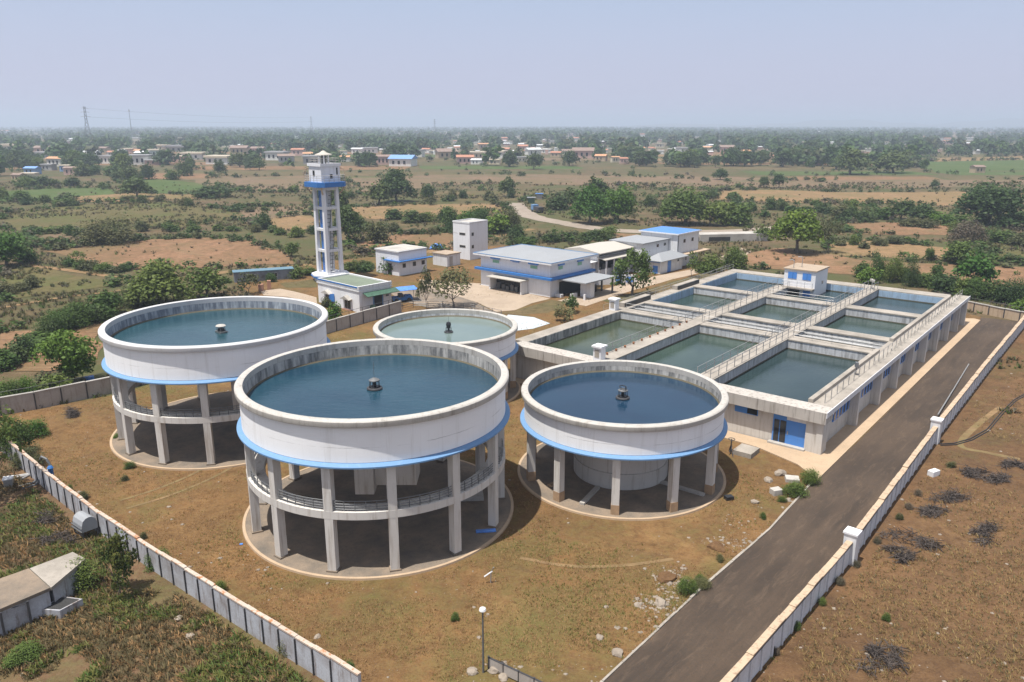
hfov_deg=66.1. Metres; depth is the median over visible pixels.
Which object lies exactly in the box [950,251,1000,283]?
tree
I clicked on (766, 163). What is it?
fallow field
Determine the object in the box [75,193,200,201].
stubble field
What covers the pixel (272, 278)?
bush
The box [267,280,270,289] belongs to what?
brick pier
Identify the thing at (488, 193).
bush
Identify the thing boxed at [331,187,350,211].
tree
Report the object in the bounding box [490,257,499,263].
window
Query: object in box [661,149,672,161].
tree
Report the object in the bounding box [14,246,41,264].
bush
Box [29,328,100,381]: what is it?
tree
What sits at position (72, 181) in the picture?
bush
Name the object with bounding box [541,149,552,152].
village house
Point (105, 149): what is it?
village house
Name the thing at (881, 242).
bush
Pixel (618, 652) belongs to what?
rock
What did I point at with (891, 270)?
bush
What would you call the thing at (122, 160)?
tree
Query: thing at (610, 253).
long shed
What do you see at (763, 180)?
tree
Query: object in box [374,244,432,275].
store house
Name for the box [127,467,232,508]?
dirt track
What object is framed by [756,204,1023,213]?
pasture field
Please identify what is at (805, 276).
window
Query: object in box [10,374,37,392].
bush
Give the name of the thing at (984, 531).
brush pile
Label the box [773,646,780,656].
bush
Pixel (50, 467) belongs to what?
blue pump
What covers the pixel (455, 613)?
bush
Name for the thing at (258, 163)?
tree
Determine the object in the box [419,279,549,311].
yard paving
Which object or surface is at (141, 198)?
bush
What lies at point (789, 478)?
concrete block
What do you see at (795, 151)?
tree
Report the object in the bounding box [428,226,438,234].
bush
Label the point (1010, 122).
hills
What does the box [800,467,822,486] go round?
bush
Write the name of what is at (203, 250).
ploughed field
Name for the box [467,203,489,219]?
bush
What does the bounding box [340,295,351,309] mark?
door
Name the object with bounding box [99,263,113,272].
bush
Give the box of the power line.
[87,108,302,117]
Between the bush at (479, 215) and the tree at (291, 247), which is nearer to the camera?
the tree at (291, 247)
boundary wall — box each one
[0,297,401,415]
[0,438,360,681]
[720,540,852,681]
[856,426,937,552]
[933,291,1023,320]
[940,315,1023,432]
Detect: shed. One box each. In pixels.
[232,266,293,282]
[432,250,460,266]
[564,241,636,274]
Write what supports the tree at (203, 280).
on the ground at (306, 242)
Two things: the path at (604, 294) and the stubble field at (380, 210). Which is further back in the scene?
the stubble field at (380, 210)
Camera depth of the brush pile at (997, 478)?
57.57 m
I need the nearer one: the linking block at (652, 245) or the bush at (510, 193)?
the linking block at (652, 245)
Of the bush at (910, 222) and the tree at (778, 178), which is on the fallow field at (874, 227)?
the bush at (910, 222)
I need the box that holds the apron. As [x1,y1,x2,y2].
[516,318,979,479]
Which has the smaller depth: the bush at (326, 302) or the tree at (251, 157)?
the bush at (326, 302)
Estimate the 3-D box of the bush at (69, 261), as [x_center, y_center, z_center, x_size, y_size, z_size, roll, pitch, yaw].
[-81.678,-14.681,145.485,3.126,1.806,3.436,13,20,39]
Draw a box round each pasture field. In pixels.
[0,268,129,297]
[4,202,242,230]
[94,170,262,174]
[255,171,456,175]
[265,158,456,161]
[433,190,561,200]
[585,167,866,168]
[711,185,742,187]
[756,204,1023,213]
[922,155,1003,156]
[944,177,1023,179]
[974,239,1023,261]
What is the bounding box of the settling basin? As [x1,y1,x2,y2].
[515,264,970,454]
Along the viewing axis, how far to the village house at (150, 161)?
509.49 m
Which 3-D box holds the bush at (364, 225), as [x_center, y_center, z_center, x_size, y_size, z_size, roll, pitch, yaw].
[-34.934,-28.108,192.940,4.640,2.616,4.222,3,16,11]
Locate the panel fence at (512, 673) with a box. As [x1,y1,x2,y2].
[488,656,542,681]
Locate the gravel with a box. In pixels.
[20,373,1023,681]
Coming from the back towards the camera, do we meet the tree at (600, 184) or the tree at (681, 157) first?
the tree at (681, 157)
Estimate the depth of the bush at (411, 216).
209.44 m
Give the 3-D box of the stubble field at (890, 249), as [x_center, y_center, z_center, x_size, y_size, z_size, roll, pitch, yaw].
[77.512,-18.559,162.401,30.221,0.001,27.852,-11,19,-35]
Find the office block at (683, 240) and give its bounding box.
[639,226,709,265]
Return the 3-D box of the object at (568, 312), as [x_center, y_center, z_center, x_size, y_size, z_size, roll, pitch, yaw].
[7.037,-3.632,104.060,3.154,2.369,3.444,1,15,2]
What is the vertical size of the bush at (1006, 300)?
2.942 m
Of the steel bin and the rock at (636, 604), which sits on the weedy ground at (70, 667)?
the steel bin
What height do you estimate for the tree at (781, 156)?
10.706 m
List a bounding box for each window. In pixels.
[321,289,331,299]
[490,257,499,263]
[528,262,538,269]
[558,263,564,269]
[577,259,583,265]
[735,405,757,415]
[788,271,796,278]
[802,273,810,280]
[832,400,849,421]
[861,381,872,397]
[883,366,890,378]
[900,353,905,363]
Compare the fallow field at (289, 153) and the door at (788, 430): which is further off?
the fallow field at (289, 153)
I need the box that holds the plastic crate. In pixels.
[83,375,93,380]
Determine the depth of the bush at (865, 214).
210.94 m
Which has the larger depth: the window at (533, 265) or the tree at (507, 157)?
the tree at (507, 157)
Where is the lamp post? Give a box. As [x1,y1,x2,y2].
[479,607,485,672]
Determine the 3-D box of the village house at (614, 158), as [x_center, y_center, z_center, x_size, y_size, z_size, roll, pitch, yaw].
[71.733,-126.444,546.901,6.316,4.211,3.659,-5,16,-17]
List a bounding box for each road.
[508,203,770,232]
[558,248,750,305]
[604,317,1018,681]
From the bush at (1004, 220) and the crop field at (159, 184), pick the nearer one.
the bush at (1004, 220)
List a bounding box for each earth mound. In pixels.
[658,571,676,582]
[707,541,724,552]
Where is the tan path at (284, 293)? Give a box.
[261,289,316,302]
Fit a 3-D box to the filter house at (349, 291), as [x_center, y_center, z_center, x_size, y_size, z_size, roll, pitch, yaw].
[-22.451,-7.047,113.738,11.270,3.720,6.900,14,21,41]
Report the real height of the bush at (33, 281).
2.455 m
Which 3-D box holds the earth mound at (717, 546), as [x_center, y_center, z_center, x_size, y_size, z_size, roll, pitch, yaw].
[12.623,12.706,48.640,1.157,0.410,1.021,6,16,20]
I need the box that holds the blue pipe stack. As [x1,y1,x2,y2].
[476,528,495,532]
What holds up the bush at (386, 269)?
on the compound ground at (662, 539)
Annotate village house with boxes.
[0,144,29,148]
[10,173,25,180]
[23,166,41,173]
[23,172,39,175]
[33,146,48,151]
[34,151,48,157]
[39,164,57,169]
[44,156,61,165]
[58,165,69,171]
[63,166,75,174]
[97,155,110,163]
[98,147,110,153]
[122,148,136,153]
[127,154,152,164]
[143,159,160,164]
[147,149,162,157]
[154,144,166,149]
[162,145,183,151]
[172,155,188,162]
[180,152,208,159]
[203,155,230,163]
[229,145,249,153]
[250,146,265,149]
[264,151,290,159]
[277,154,294,161]
[290,148,305,155]
[302,155,320,163]
[339,155,350,161]
[351,148,363,153]
[361,147,377,152]
[376,154,389,164]
[387,155,417,165]
[407,149,425,156]
[435,148,457,157]
[456,155,473,163]
[466,151,485,157]
[470,158,482,163]
[477,143,488,148]
[489,150,507,157]
[489,159,500,163]
[516,156,527,161]
[517,145,527,149]
[525,148,541,155]
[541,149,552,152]
[550,151,561,156]
[560,149,571,154]
[571,147,594,157]
[594,154,607,160]
[610,156,619,161]
[619,157,628,163]
[655,143,664,147]
[675,147,687,151]
[719,145,735,151]
[969,165,985,172]
[973,149,980,153]
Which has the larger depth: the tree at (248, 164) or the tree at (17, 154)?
the tree at (17, 154)
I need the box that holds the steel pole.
[937,364,968,414]
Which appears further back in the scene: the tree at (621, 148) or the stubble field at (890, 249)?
the tree at (621, 148)
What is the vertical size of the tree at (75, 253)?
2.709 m
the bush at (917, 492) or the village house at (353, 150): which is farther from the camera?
the village house at (353, 150)
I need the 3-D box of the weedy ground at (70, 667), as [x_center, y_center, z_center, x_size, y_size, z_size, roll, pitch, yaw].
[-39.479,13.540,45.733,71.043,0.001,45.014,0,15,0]
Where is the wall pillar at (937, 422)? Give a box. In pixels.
[930,416,943,444]
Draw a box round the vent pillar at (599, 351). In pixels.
[591,343,607,359]
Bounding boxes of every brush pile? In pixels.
[29,525,81,545]
[31,507,62,525]
[61,404,81,418]
[851,639,910,677]
[876,526,952,552]
[878,541,920,564]
[914,499,951,517]
[926,486,971,503]
[956,463,994,480]
[968,518,1003,545]
[982,469,1012,484]
[995,457,1023,468]
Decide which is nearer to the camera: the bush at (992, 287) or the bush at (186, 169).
the bush at (992, 287)
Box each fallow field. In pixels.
[0,311,129,370]
[31,234,76,246]
[95,162,213,164]
[143,173,212,178]
[171,177,230,179]
[174,152,380,153]
[193,166,408,169]
[194,175,311,192]
[239,205,313,229]
[344,174,701,192]
[349,233,452,255]
[489,158,628,160]
[521,174,794,184]
[572,233,638,240]
[606,185,700,186]
[657,162,872,164]
[729,179,1023,187]
[747,248,1023,285]
[788,176,943,179]
[844,222,952,234]
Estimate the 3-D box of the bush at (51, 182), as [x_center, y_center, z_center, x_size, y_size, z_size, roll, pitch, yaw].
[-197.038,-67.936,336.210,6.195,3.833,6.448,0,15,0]
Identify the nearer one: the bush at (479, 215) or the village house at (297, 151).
the bush at (479, 215)
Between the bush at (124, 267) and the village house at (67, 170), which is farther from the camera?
the village house at (67, 170)
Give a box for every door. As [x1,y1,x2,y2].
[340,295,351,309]
[373,295,383,306]
[388,263,391,274]
[449,256,452,265]
[667,261,670,271]
[771,414,806,447]
[803,290,809,296]
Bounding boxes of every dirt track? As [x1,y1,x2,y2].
[0,290,120,307]
[13,263,135,282]
[120,470,200,500]
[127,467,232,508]
[180,264,313,279]
[426,228,535,252]
[519,557,673,567]
[957,407,1019,459]
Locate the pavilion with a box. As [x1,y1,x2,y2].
[647,250,688,273]
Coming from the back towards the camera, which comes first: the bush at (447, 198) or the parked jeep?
the bush at (447, 198)
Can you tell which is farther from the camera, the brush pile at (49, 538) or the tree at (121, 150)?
the tree at (121, 150)
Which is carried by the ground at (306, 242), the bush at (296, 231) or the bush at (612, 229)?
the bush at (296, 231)
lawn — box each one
[280,279,316,287]
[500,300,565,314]
[603,271,717,301]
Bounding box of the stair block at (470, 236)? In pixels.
[452,218,487,259]
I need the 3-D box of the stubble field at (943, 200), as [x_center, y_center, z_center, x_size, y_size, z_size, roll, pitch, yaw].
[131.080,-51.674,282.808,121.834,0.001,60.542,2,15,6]
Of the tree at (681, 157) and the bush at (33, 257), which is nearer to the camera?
the bush at (33, 257)
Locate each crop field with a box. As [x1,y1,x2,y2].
[2,188,114,201]
[141,179,238,193]
[419,166,582,168]
[738,171,937,174]
[925,160,1023,171]
[938,171,1023,174]
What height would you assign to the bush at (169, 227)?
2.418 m
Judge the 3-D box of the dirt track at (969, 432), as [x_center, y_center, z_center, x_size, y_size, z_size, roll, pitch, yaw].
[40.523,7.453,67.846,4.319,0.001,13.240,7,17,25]
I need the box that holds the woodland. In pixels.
[0,126,1023,172]
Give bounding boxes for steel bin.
[2,475,13,487]
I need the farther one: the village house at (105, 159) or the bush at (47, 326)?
the village house at (105, 159)
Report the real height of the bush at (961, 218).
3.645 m
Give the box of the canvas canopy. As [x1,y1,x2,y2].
[396,285,417,294]
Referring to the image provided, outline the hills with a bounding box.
[624,118,1023,126]
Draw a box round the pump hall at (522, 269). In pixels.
[473,244,615,299]
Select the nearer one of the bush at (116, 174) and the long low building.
the long low building
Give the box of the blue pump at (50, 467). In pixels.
[17,455,53,488]
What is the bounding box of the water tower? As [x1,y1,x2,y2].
[304,151,348,280]
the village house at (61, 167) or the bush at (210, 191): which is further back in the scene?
the village house at (61, 167)
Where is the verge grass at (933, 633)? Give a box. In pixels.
[762,345,1023,681]
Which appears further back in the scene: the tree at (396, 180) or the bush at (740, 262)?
the tree at (396, 180)
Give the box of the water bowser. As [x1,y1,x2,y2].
[71,511,98,539]
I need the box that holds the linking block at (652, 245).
[609,235,669,272]
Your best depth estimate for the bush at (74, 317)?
101.35 m
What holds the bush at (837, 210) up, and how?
on the ground at (306, 242)
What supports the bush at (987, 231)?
on the ground at (306, 242)
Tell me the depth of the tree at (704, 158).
496.52 m
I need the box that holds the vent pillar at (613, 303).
[608,297,620,310]
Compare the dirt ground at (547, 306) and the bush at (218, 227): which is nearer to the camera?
the dirt ground at (547, 306)
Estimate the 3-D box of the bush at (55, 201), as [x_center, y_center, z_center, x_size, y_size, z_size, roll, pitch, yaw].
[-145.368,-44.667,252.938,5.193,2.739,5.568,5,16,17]
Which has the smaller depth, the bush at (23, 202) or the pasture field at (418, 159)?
the bush at (23, 202)
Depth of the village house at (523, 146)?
742.12 m
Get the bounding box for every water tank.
[98,296,330,470]
[234,338,513,580]
[373,308,520,402]
[517,360,728,520]
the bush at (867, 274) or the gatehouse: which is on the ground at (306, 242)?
the bush at (867, 274)
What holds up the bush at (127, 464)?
on the compound ground at (662, 539)
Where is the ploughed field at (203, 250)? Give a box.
[45,238,293,268]
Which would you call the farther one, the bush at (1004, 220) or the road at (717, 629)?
the bush at (1004, 220)
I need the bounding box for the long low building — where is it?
[699,231,768,241]
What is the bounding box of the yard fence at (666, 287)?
[603,264,730,310]
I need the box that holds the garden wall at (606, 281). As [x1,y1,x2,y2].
[595,274,636,284]
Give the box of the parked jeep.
[391,293,412,301]
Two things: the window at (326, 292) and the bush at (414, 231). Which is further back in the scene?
the bush at (414, 231)
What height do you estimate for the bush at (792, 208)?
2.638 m
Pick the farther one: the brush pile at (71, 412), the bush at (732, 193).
the bush at (732, 193)
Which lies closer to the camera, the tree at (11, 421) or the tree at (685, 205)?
the tree at (11, 421)
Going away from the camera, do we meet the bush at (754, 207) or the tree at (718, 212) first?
the tree at (718, 212)
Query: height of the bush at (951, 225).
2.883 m
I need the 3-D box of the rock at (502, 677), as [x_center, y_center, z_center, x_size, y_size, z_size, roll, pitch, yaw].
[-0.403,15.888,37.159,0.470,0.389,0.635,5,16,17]
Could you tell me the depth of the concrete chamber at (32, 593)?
41.83 m
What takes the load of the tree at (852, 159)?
on the crop field at (834, 173)
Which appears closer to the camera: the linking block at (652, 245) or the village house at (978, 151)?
the linking block at (652, 245)
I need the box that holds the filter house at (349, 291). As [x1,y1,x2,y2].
[316,273,399,311]
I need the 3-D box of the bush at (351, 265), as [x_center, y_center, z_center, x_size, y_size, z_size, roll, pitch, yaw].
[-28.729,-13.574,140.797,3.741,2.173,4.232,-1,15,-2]
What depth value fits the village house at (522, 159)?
555.43 m
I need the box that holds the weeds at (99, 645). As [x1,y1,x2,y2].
[0,463,313,681]
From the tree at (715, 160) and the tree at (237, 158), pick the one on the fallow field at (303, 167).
the tree at (237, 158)
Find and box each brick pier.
[258,284,263,290]
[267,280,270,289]
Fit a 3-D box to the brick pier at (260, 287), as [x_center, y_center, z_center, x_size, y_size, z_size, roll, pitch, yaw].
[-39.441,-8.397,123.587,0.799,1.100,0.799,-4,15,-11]
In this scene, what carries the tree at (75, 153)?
on the ground at (306, 242)
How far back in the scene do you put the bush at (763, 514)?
52.07 m
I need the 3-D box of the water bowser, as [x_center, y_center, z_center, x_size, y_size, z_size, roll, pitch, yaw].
[-27.067,11.677,49.813,1.445,1.520,1.037,12,19,36]
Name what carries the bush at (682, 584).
on the compound ground at (662, 539)
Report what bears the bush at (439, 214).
on the ground at (306, 242)
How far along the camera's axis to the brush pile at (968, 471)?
58.64 m
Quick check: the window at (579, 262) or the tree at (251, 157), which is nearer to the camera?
the window at (579, 262)
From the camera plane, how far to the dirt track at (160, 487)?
56.61 m
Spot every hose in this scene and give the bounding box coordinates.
[939,394,1023,443]
[940,396,1023,445]
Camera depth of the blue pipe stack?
50.16 m
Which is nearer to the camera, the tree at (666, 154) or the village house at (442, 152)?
the tree at (666, 154)
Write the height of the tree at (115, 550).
3.960 m
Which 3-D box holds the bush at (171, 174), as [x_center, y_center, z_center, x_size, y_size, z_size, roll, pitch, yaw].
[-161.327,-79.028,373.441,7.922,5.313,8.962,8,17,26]
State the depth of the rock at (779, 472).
58.50 m
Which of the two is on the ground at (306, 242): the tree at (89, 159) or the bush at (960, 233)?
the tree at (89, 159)
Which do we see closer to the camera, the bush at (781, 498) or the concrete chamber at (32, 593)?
the concrete chamber at (32, 593)
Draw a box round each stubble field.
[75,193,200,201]
[246,215,313,229]
[352,204,506,218]
[714,190,1022,205]
[828,239,948,259]
[935,156,1023,161]
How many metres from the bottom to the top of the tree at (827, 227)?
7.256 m
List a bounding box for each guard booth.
[527,197,535,203]
[535,193,542,198]
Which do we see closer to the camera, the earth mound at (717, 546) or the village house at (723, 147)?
the earth mound at (717, 546)
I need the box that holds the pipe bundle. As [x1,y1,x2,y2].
[14,466,47,479]
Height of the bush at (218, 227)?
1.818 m
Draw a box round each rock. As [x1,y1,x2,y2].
[185,633,194,640]
[467,667,478,675]
[487,666,498,673]
[498,673,507,681]
[596,634,603,640]
[611,648,622,657]
[634,602,642,607]
[655,596,667,606]
[750,499,758,503]
[764,476,772,482]
[774,469,786,475]
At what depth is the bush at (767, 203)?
241.13 m
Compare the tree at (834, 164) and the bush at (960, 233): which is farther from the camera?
the tree at (834, 164)
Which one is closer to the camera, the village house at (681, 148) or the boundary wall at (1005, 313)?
the boundary wall at (1005, 313)
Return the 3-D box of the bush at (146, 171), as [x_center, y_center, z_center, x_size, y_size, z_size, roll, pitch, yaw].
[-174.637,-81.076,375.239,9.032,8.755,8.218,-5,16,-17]
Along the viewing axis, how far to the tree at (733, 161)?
492.45 m
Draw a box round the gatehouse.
[782,263,829,296]
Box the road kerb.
[600,482,812,681]
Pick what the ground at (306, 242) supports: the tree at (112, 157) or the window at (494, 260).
the tree at (112, 157)
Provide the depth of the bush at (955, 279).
121.47 m
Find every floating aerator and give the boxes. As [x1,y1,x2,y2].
[215,324,227,333]
[367,361,382,390]
[444,318,452,332]
[616,385,629,400]
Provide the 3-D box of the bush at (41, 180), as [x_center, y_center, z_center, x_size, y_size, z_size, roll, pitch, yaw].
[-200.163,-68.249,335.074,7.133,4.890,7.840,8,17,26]
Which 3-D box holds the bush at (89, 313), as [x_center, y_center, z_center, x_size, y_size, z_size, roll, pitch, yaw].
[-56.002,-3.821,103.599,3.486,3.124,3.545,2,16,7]
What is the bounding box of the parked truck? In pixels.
[531,204,543,212]
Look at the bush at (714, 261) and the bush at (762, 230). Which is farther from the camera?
the bush at (762, 230)
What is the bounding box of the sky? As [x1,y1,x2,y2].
[0,0,1023,125]
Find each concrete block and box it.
[769,486,782,495]
[784,475,799,482]
[927,468,939,476]
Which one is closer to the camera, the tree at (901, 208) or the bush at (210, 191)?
the tree at (901, 208)
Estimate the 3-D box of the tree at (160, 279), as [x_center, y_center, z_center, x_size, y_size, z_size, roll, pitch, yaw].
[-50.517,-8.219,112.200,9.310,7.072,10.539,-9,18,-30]
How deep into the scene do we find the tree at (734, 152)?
498.59 m
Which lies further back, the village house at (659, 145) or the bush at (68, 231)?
the village house at (659, 145)
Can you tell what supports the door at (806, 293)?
in the gatehouse
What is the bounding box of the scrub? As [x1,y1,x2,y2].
[0,152,1023,332]
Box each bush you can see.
[0,187,10,198]
[0,281,17,294]
[0,348,22,373]
[0,376,24,396]
[0,382,12,395]
[0,414,34,462]
[1,636,48,669]
[2,341,31,362]
[6,333,34,356]
[6,443,46,471]
[10,190,31,201]
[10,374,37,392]
[11,176,37,186]
[11,281,33,290]
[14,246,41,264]
[15,337,46,352]
[16,327,55,340]
[17,174,38,179]
[19,198,30,204]
[19,415,51,439]
[21,274,42,287]
[29,313,65,336]
[30,368,82,385]
[31,306,78,331]
[35,175,50,185]
[36,374,63,389]
[37,194,51,201]
[40,373,73,388]
[42,310,66,331]
[43,226,60,233]
[44,178,59,185]
[51,199,67,206]
[57,303,92,328]
[60,257,74,266]
[62,175,80,185]
[62,224,76,235]
[63,297,97,328]
[65,197,81,205]
[65,555,107,595]
[70,160,93,175]
[70,227,82,237]
[71,212,140,246]
[72,257,84,269]
[77,258,102,270]
[78,491,89,499]
[79,301,97,324]
[83,305,108,323]
[88,162,103,174]
[93,262,112,271]
[96,300,119,319]
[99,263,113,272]
[102,162,121,175]
[106,266,122,273]
[108,169,123,179]
[118,262,130,270]
[118,279,154,309]
[119,164,143,180]
[119,195,136,200]
[121,474,128,481]
[123,461,136,469]
[133,194,148,202]
[134,220,150,231]
[138,162,156,179]
[139,532,147,538]
[142,547,172,573]
[152,193,166,201]
[161,222,180,231]
[163,169,181,179]
[174,159,193,175]
[177,196,195,205]
[183,197,194,205]
[183,224,201,232]
[189,183,233,198]
[207,203,219,207]
[211,224,225,230]
[212,158,227,172]
[214,579,228,589]
[219,276,231,283]
[225,226,241,231]
[243,206,254,212]
[249,222,262,232]
[252,210,275,229]
[265,272,277,281]
[267,224,277,232]
[274,227,286,234]
[274,628,296,660]
[286,264,304,278]
[287,225,305,237]
[289,185,299,192]
[303,265,316,274]
[306,225,320,234]
[320,296,333,306]
[327,301,342,319]
[344,258,360,271]
[345,190,355,198]
[346,658,354,667]
[354,264,373,272]
[357,215,366,226]
[359,260,374,268]
[361,222,373,230]
[364,220,391,243]
[377,257,392,274]
[383,207,405,219]
[387,221,399,231]
[400,208,427,223]
[404,228,419,234]
[418,211,437,222]
[426,196,436,201]
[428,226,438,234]
[434,225,442,230]
[435,207,458,220]
[438,205,457,228]
[440,194,457,201]
[445,220,452,231]
[448,189,458,198]
[450,611,460,620]
[457,210,467,219]
[458,189,467,198]
[463,206,483,218]
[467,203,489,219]
[482,190,493,199]
[485,193,498,200]
[485,210,511,233]
[497,206,522,230]
[505,239,518,245]
[506,187,515,197]
[506,224,527,240]
[514,235,536,244]
[540,231,559,242]
[544,193,570,210]
[559,230,577,237]
[577,232,596,239]
[586,228,599,238]
[596,229,612,240]
[599,225,619,235]
[641,194,660,206]
[674,574,698,597]
[693,575,713,590]
[695,259,715,273]
[697,192,710,198]
[699,254,721,272]
[705,189,719,198]
[715,256,725,270]
[715,553,723,562]
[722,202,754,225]
[722,244,745,269]
[722,257,739,268]
[724,246,748,269]
[727,192,739,198]
[744,201,759,211]
[753,224,769,239]
[759,209,770,216]
[760,511,766,519]
[764,197,776,209]
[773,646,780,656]
[774,198,789,210]
[776,495,787,502]
[780,478,809,498]
[783,205,802,212]
[794,621,800,631]
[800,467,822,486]
[812,202,832,213]
[817,597,826,606]
[824,206,839,214]
[829,203,849,218]
[833,240,846,245]
[835,208,857,221]
[835,576,847,585]
[843,198,857,210]
[847,233,860,245]
[848,206,858,215]
[850,210,877,222]
[851,260,871,276]
[851,559,861,568]
[854,267,883,283]
[859,241,870,248]
[860,202,878,211]
[864,197,877,205]
[868,206,899,219]
[869,236,888,245]
[869,248,888,280]
[873,534,881,544]
[880,612,891,622]
[881,254,906,283]
[886,235,904,244]
[888,235,908,243]
[890,263,908,282]
[895,512,904,519]
[897,217,921,226]
[899,256,922,287]
[904,502,913,510]
[910,272,935,288]
[913,488,922,496]
[915,218,942,228]
[924,210,951,225]
[926,271,948,286]
[928,273,955,294]
[932,274,970,295]
[941,213,976,225]
[945,219,990,242]
[945,461,956,467]
[946,221,964,231]
[953,275,974,295]
[957,275,994,300]
[975,279,1008,302]
[979,227,992,236]
[984,228,1014,242]
[987,275,1023,303]
[990,229,1016,237]
[992,210,1023,228]
[997,284,1018,302]
[1004,231,1023,246]
[1006,297,1023,310]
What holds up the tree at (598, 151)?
on the fallow field at (561, 159)
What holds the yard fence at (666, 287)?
on the compound ground at (662, 539)
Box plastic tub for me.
[723,494,733,500]
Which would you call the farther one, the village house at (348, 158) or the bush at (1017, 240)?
the village house at (348, 158)
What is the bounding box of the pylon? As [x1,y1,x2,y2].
[81,106,90,135]
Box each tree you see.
[0,226,33,265]
[0,403,22,464]
[5,152,20,168]
[10,150,29,158]
[16,158,28,169]
[20,154,33,167]
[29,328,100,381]
[30,157,44,166]
[61,153,81,164]
[64,150,82,159]
[67,250,86,260]
[70,158,83,165]
[82,151,102,165]
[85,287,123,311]
[95,528,140,594]
[108,150,121,164]
[111,151,131,164]
[113,153,131,168]
[114,175,152,196]
[117,148,130,154]
[124,258,195,304]
[151,149,171,162]
[182,265,229,296]
[185,157,195,167]
[228,151,245,166]
[236,272,262,292]
[243,154,261,165]
[244,159,252,168]
[252,158,266,169]
[282,242,299,255]
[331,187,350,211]
[332,203,362,237]
[355,158,364,165]
[362,179,392,203]
[377,167,417,201]
[381,146,392,154]
[415,266,431,308]
[420,184,436,197]
[427,265,473,306]
[497,175,515,195]
[502,150,514,166]
[502,150,519,165]
[524,151,542,168]
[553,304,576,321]
[560,149,576,165]
[562,293,578,309]
[563,187,579,204]
[568,183,612,223]
[587,175,614,197]
[591,148,605,156]
[603,184,637,220]
[609,247,656,295]
[615,145,627,156]
[633,151,646,165]
[658,185,710,223]
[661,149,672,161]
[672,152,689,166]
[679,150,700,166]
[686,251,700,276]
[690,153,701,167]
[693,201,729,225]
[697,151,710,165]
[702,147,708,154]
[710,155,719,166]
[711,168,728,179]
[714,201,737,219]
[725,148,741,163]
[727,155,739,165]
[728,147,742,152]
[735,149,754,166]
[755,150,768,164]
[756,149,771,161]
[758,176,769,187]
[767,208,824,252]
[769,150,797,166]
[771,173,787,187]
[788,146,805,163]
[802,140,825,150]
[805,158,814,167]
[812,218,845,252]
[819,152,834,165]
[827,156,837,168]
[831,158,842,169]
[836,146,871,173]
[871,150,914,172]
[885,197,914,218]
[906,201,936,219]
[920,159,929,169]
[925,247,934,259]
[930,179,939,186]
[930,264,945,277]
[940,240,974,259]
[948,178,1023,220]
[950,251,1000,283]
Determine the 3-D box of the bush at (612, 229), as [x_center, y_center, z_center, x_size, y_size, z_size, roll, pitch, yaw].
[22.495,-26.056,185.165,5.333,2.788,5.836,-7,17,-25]
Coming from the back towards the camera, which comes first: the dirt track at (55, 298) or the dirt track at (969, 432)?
the dirt track at (55, 298)
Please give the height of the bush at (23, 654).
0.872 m
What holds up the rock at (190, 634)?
on the weedy ground at (70, 667)
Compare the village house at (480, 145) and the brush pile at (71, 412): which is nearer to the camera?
the brush pile at (71, 412)
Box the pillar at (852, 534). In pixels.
[843,526,862,565]
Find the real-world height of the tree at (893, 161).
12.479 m
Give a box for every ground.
[0,126,1023,404]
[0,245,1022,681]
[0,452,324,681]
[507,315,549,329]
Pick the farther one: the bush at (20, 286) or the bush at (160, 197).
the bush at (160, 197)
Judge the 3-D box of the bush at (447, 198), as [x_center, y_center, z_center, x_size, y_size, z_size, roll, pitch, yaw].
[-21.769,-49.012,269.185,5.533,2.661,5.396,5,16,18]
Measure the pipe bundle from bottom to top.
0.290 m
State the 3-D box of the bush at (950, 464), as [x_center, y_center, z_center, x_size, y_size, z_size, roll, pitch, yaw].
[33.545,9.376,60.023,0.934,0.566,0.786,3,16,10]
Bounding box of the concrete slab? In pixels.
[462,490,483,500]
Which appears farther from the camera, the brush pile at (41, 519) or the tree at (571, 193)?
the tree at (571, 193)
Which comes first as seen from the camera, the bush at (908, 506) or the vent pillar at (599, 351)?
the bush at (908, 506)
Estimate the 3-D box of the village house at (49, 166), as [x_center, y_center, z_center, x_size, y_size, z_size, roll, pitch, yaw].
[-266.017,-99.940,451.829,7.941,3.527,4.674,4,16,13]
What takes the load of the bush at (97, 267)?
on the ground at (306, 242)
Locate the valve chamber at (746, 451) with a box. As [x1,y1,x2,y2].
[728,437,759,458]
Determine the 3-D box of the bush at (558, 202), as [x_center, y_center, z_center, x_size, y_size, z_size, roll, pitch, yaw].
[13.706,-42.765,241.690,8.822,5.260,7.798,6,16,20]
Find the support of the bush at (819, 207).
on the ground at (306, 242)
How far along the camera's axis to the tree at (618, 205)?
208.35 m
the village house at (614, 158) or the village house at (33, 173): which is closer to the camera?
the village house at (33, 173)
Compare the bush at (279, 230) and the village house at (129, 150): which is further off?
the village house at (129, 150)
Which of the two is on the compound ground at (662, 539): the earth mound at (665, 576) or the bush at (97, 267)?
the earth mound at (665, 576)
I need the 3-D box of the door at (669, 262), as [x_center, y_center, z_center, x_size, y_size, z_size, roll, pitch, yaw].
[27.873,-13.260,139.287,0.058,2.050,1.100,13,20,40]
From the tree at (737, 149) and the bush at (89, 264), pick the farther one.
the tree at (737, 149)
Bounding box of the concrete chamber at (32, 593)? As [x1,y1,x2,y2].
[0,552,85,636]
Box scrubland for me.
[754,328,1023,681]
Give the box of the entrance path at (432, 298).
[391,288,493,311]
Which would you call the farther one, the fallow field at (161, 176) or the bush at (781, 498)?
the fallow field at (161, 176)

